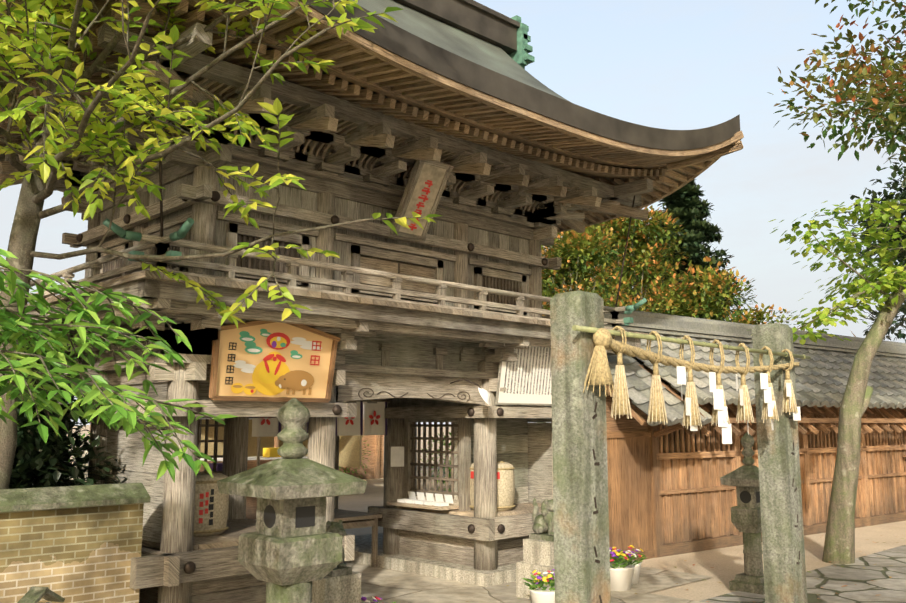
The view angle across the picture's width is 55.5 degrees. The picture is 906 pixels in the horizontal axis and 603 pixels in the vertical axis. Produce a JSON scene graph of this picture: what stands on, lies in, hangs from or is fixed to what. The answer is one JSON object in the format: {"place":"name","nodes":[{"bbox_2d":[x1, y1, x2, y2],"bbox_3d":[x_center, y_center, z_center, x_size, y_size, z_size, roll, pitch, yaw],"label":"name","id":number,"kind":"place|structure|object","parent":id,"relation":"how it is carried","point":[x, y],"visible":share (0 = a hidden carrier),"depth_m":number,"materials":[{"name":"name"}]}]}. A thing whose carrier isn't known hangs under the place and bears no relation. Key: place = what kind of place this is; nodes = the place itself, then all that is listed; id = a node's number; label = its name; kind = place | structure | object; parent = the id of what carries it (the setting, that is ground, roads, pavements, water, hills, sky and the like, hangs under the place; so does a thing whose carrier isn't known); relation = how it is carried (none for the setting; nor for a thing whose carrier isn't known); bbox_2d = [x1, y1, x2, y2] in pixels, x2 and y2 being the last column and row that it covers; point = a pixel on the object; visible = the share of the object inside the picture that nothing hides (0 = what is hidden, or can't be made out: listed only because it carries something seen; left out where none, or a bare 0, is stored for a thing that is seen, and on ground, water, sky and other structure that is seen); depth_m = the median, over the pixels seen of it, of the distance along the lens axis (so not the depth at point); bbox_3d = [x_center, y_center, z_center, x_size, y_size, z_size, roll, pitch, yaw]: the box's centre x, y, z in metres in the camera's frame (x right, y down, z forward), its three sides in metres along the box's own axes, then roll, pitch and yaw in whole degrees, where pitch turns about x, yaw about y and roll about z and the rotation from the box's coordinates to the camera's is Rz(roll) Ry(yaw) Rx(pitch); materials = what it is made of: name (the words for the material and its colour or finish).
{"place":"outdoors","nodes":[
{"label":"outdoors","id":0,"kind":"place"},
{"bbox_2d":[0,0,905,424],"label":"sky","id":1,"kind":"structure","parent":0,"point":[662,64],"materials":[{"name":"blue"}]},
{"bbox_2d":[64,425,905,600],"bbox_3d":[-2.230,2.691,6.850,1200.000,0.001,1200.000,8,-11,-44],"label":"ground","id":2,"kind":"structure","parent":0,"point":[727,563],"depth_m":11.53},
{"bbox_2d":[17,586,64,602],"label":"sign","id":3,"kind":"object","parent":2,"relation":"on","point":[33,594],"visible":1,"depth_m":4.84,"materials":[{"name":"wood"}]},
{"bbox_2d":[0,483,150,602],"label":"brick wall","id":4,"kind":"structure","parent":2,"relation":"on","point":[77,544],"depth_m":6.28,"materials":[{"name":"brick"}]},
{"bbox_2d":[9,330,145,531],"bbox_3d":[-3.990,1.525,7.382,3.172,2.760,3.234,8,-11,-44],"label":"shrub","id":5,"kind":"object","parent":2,"relation":"on","point":[36,457],"visible":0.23,"depth_m":7.31,"materials":[{"name":"green plant"}]},
{"bbox_2d":[0,249,237,481],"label":"shrub","id":6,"kind":"object","parent":2,"relation":"on","point":[21,328],"visible":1,"depth_m":4.15,"materials":[{"name":"green plant"}]},
{"bbox_2d":[0,0,441,488],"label":"tree","id":7,"kind":"object","parent":2,"relation":"on","point":[41,173],"visible":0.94,"depth_m":5.75,"materials":[{"name":"green plant"}]},
{"bbox_2d":[78,418,383,519],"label":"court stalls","id":8,"kind":"object","parent":2,"relation":"on","point":[262,450],"visible":0.1,"depth_m":20.12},
{"bbox_2d":[68,431,455,490],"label":"court shrubs","id":9,"kind":"object","parent":2,"relation":"on","point":[83,436],"visible":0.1,"depth_m":21.11,"materials":[{"name":"green plant"}]},
{"bbox_2d":[217,398,366,602],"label":"stone lantern","id":10,"kind":"object","parent":2,"relation":"on","point":[290,550],"visible":1,"depth_m":5.61,"materials":[{"name":"pale stone"},{"name":"stone moss"}]},
{"bbox_2d":[0,0,743,602],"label":"gate","id":11,"kind":"structure","parent":2,"relation":"on","point":[478,140],"depth_m":8.51,"materials":[{"name":"brown wood"}]},
{"bbox_2d":[194,471,228,536],"bbox_3d":[-2.302,1.815,7.774,0.560,0.551,0.560,8,-11,-44],"label":"sake barrel","id":12,"kind":"object","parent":11,"relation":"on","point":[211,510],"visible":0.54,"depth_m":7.58,"materials":[{"name":"wicker"}]},
{"bbox_2d":[209,320,340,402],"bbox_3d":[-1.521,0.442,7.413,1.267,0.834,0.165,8,-11,-44],"label":"ema plaque","id":13,"kind":"object","parent":11,"relation":"attached to","point":[258,360],"visible":0.98,"depth_m":7.37,"materials":[{"name":"brown"}]},
{"bbox_2d":[252,400,390,436],"bbox_3d":[-1.476,1.329,9.884,2.000,0.422,0.029,8,-11,-44],"label":"curtain","id":14,"kind":"object","parent":11,"relation":"attached to","point":[370,419],"visible":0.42,"depth_m":10.21,"materials":[{"name":"beige fabric"}]},
{"bbox_2d":[450,378,489,404],"bbox_3d":[0.174,0.939,8.970,0.425,0.276,0.210,0,-8,3],"label":"lamp","id":15,"kind":"object","parent":11,"relation":"attached to","point":[485,394],"visible":1,"depth_m":8.92,"materials":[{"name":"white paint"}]},
{"bbox_2d":[469,461,514,510],"bbox_3d":[0.441,2.117,9.922,0.560,0.551,0.560,8,-11,-44],"label":"sake barrel","id":16,"kind":"object","parent":11,"relation":"on","point":[505,485],"visible":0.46,"depth_m":9.73,"materials":[{"name":"wicker"}]},
{"bbox_2d":[495,343,551,405],"bbox_3d":[0.909,0.783,9.766,1.120,0.784,0.142,8,-11,-44],"label":"info board","id":17,"kind":"object","parent":11,"relation":"attached to","point":[525,379],"visible":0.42,"depth_m":9.68,"materials":[{"name":"white wood"}]},
{"bbox_2d":[370,567,711,602],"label":"concrete apron","id":18,"kind":"object","parent":2,"relation":"on","point":[652,579],"visible":0.5,"depth_m":8.74,"materials":[{"name":"beige concrete"}]},
{"bbox_2d":[312,520,367,602],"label":"guardian statue","id":19,"kind":"object","parent":18,"relation":"on","point":[340,582],"visible":0.46,"depth_m":6.52,"materials":[{"name":"stone"}]},
{"bbox_2d":[361,596,396,602],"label":"flowers","id":20,"kind":"object","parent":18,"relation":"on","point":[363,598],"visible":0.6,"depth_m":6.78,"materials":[{"name":"purple plant"}]},
{"bbox_2d":[516,498,554,598],"bbox_3d":[0.936,2.444,8.547,0.440,0.960,0.440,8,-11,-44],"label":"guardian statue","id":21,"kind":"object","parent":18,"relation":"on","point":[538,550],"visible":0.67,"depth_m":8.47,"materials":[{"name":"stone"}]},
{"bbox_2d":[522,569,554,602],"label":"potted flowers","id":22,"kind":"object","parent":18,"relation":"on","point":[539,592],"visible":0.73,"depth_m":7.79,"materials":[{"name":"white ceramic"}]},
{"bbox_2d":[610,550,639,590],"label":"potted flowers","id":23,"kind":"object","parent":18,"relation":"on","point":[621,574],"depth_m":8.77,"materials":[{"name":"white ceramic"}]},
{"bbox_2d":[610,545,646,583],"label":"potted flowers","id":24,"kind":"object","parent":18,"relation":"on","point":[636,574],"depth_m":9.18,"materials":[{"name":"white"}]},
{"bbox_2d":[535,225,659,422],"bbox_3d":[3.599,1.351,23.615,5.211,7.341,5.182,8,-11,-44],"label":"tree","id":25,"kind":"object","parent":2,"relation":"on","point":[578,254],"visible":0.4,"depth_m":23.46,"materials":[{"name":"green plant"}]},
{"bbox_2d":[541,205,662,309],"bbox_3d":[5.806,0.824,37.224,7.221,12.166,6.734,-4,-9,26],"label":"tree","id":26,"kind":"object","parent":2,"relation":"on","point":[651,206],"depth_m":37.20,"materials":[{"name":"green plant"}]},
{"bbox_2d":[542,206,704,314],"bbox_3d":[5.882,1.230,29.759,5.260,9.287,5.470,8,-11,-44],"label":"tree","id":27,"kind":"object","parent":2,"relation":"on","point":[650,266],"visible":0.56,"depth_m":29.15,"materials":[{"name":"green plant"}]},
{"bbox_2d":[606,354,711,560],"bbox_3d":[2.224,1.729,10.890,1.420,3.030,1.645,8,-11,-44],"label":"side door porch","id":28,"kind":"object","parent":2,"relation":"on","point":[631,484],"visible":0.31,"depth_m":10.82,"materials":[{"name":"brown wood"}]},
{"bbox_2d":[634,179,743,320],"bbox_3d":[10.399,0.520,37.387,7.229,12.801,6.853,8,-11,-44],"label":"cedar","id":29,"kind":"object","parent":2,"relation":"on","point":[687,207],"visible":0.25,"depth_m":37.02,"materials":[{"name":"green plant"}]},
{"bbox_2d":[635,256,757,321],"bbox_3d":[7.111,2.087,25.678,5.112,6.461,5.056,8,-11,-44],"label":"tree","id":30,"kind":"object","parent":2,"relation":"on","point":[685,299],"visible":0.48,"depth_m":25.04,"materials":[{"name":"green plant"}]},
{"bbox_2d":[720,432,764,594],"bbox_3d":[3.106,2.175,8.978,0.433,1.612,0.433,8,-11,-44],"label":"stone lantern","id":31,"kind":"object","parent":2,"relation":"on","point":[746,510],"visible":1,"depth_m":8.87,"materials":[{"name":"stone"},{"name":"moss"}]},
{"bbox_2d":[604,310,905,557],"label":"wall","id":32,"kind":"structure","parent":2,"relation":"on","point":[696,500],"depth_m":13.21,"materials":[{"name":"brown wood"}]},
{"bbox_2d":[721,303,823,330],"bbox_3d":[10.451,2.932,29.254,5.066,5.777,5.814,8,-11,-44],"label":"tree","id":33,"kind":"object","parent":2,"relation":"on","point":[759,317],"visible":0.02,"depth_m":29.20,"materials":[{"name":"green plant"}]},
{"bbox_2d":[700,545,905,602],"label":"flagstones","id":34,"kind":"object","parent":2,"relation":"on","point":[881,587],"depth_m":9.21,"materials":[{"name":"beige stone"}]},
{"bbox_2d":[466,535,903,601],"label":"fallen leaves","id":35,"kind":"object","parent":34,"relation":"on","point":[754,601],"visible":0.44,"depth_m":9.52,"materials":[{"name":"red plant"}]},
{"bbox_2d":[747,193,905,563],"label":"maple tree","id":36,"kind":"object","parent":2,"relation":"on","point":[839,545],"visible":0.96,"depth_m":10.52,"materials":[{"name":"green plant"}]},
{"bbox_2d":[767,0,905,181],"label":"tree","id":37,"kind":"object","parent":2,"relation":"on","point":[871,102],"visible":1,"depth_m":10.15,"materials":[{"name":"green plant"}]},
{"bbox_2d":[828,149,905,342],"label":"tree","id":38,"kind":"object","parent":2,"relation":"on","point":[902,255],"visible":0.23,"depth_m":42.33,"materials":[{"name":"green plant"}]},
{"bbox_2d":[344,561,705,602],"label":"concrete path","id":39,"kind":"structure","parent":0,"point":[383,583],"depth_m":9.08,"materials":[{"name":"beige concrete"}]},
{"bbox_2d":[334,509,381,566],"bbox_3d":[-1.571,2.889,10.489,0.750,0.620,1.300,8,-11,-44],"label":"table","id":40,"kind":"object","parent":39,"relation":"on","point":[352,519],"visible":0.19,"depth_m":10.25,"materials":[{"name":"brown wood"}]},
{"bbox_2d":[550,290,810,602],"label":"shime posts","id":41,"kind":"object","parent":39,"relation":"on","point":[582,341],"visible":1,"depth_m":5.67,"materials":[{"name":"stone"}]}
]}

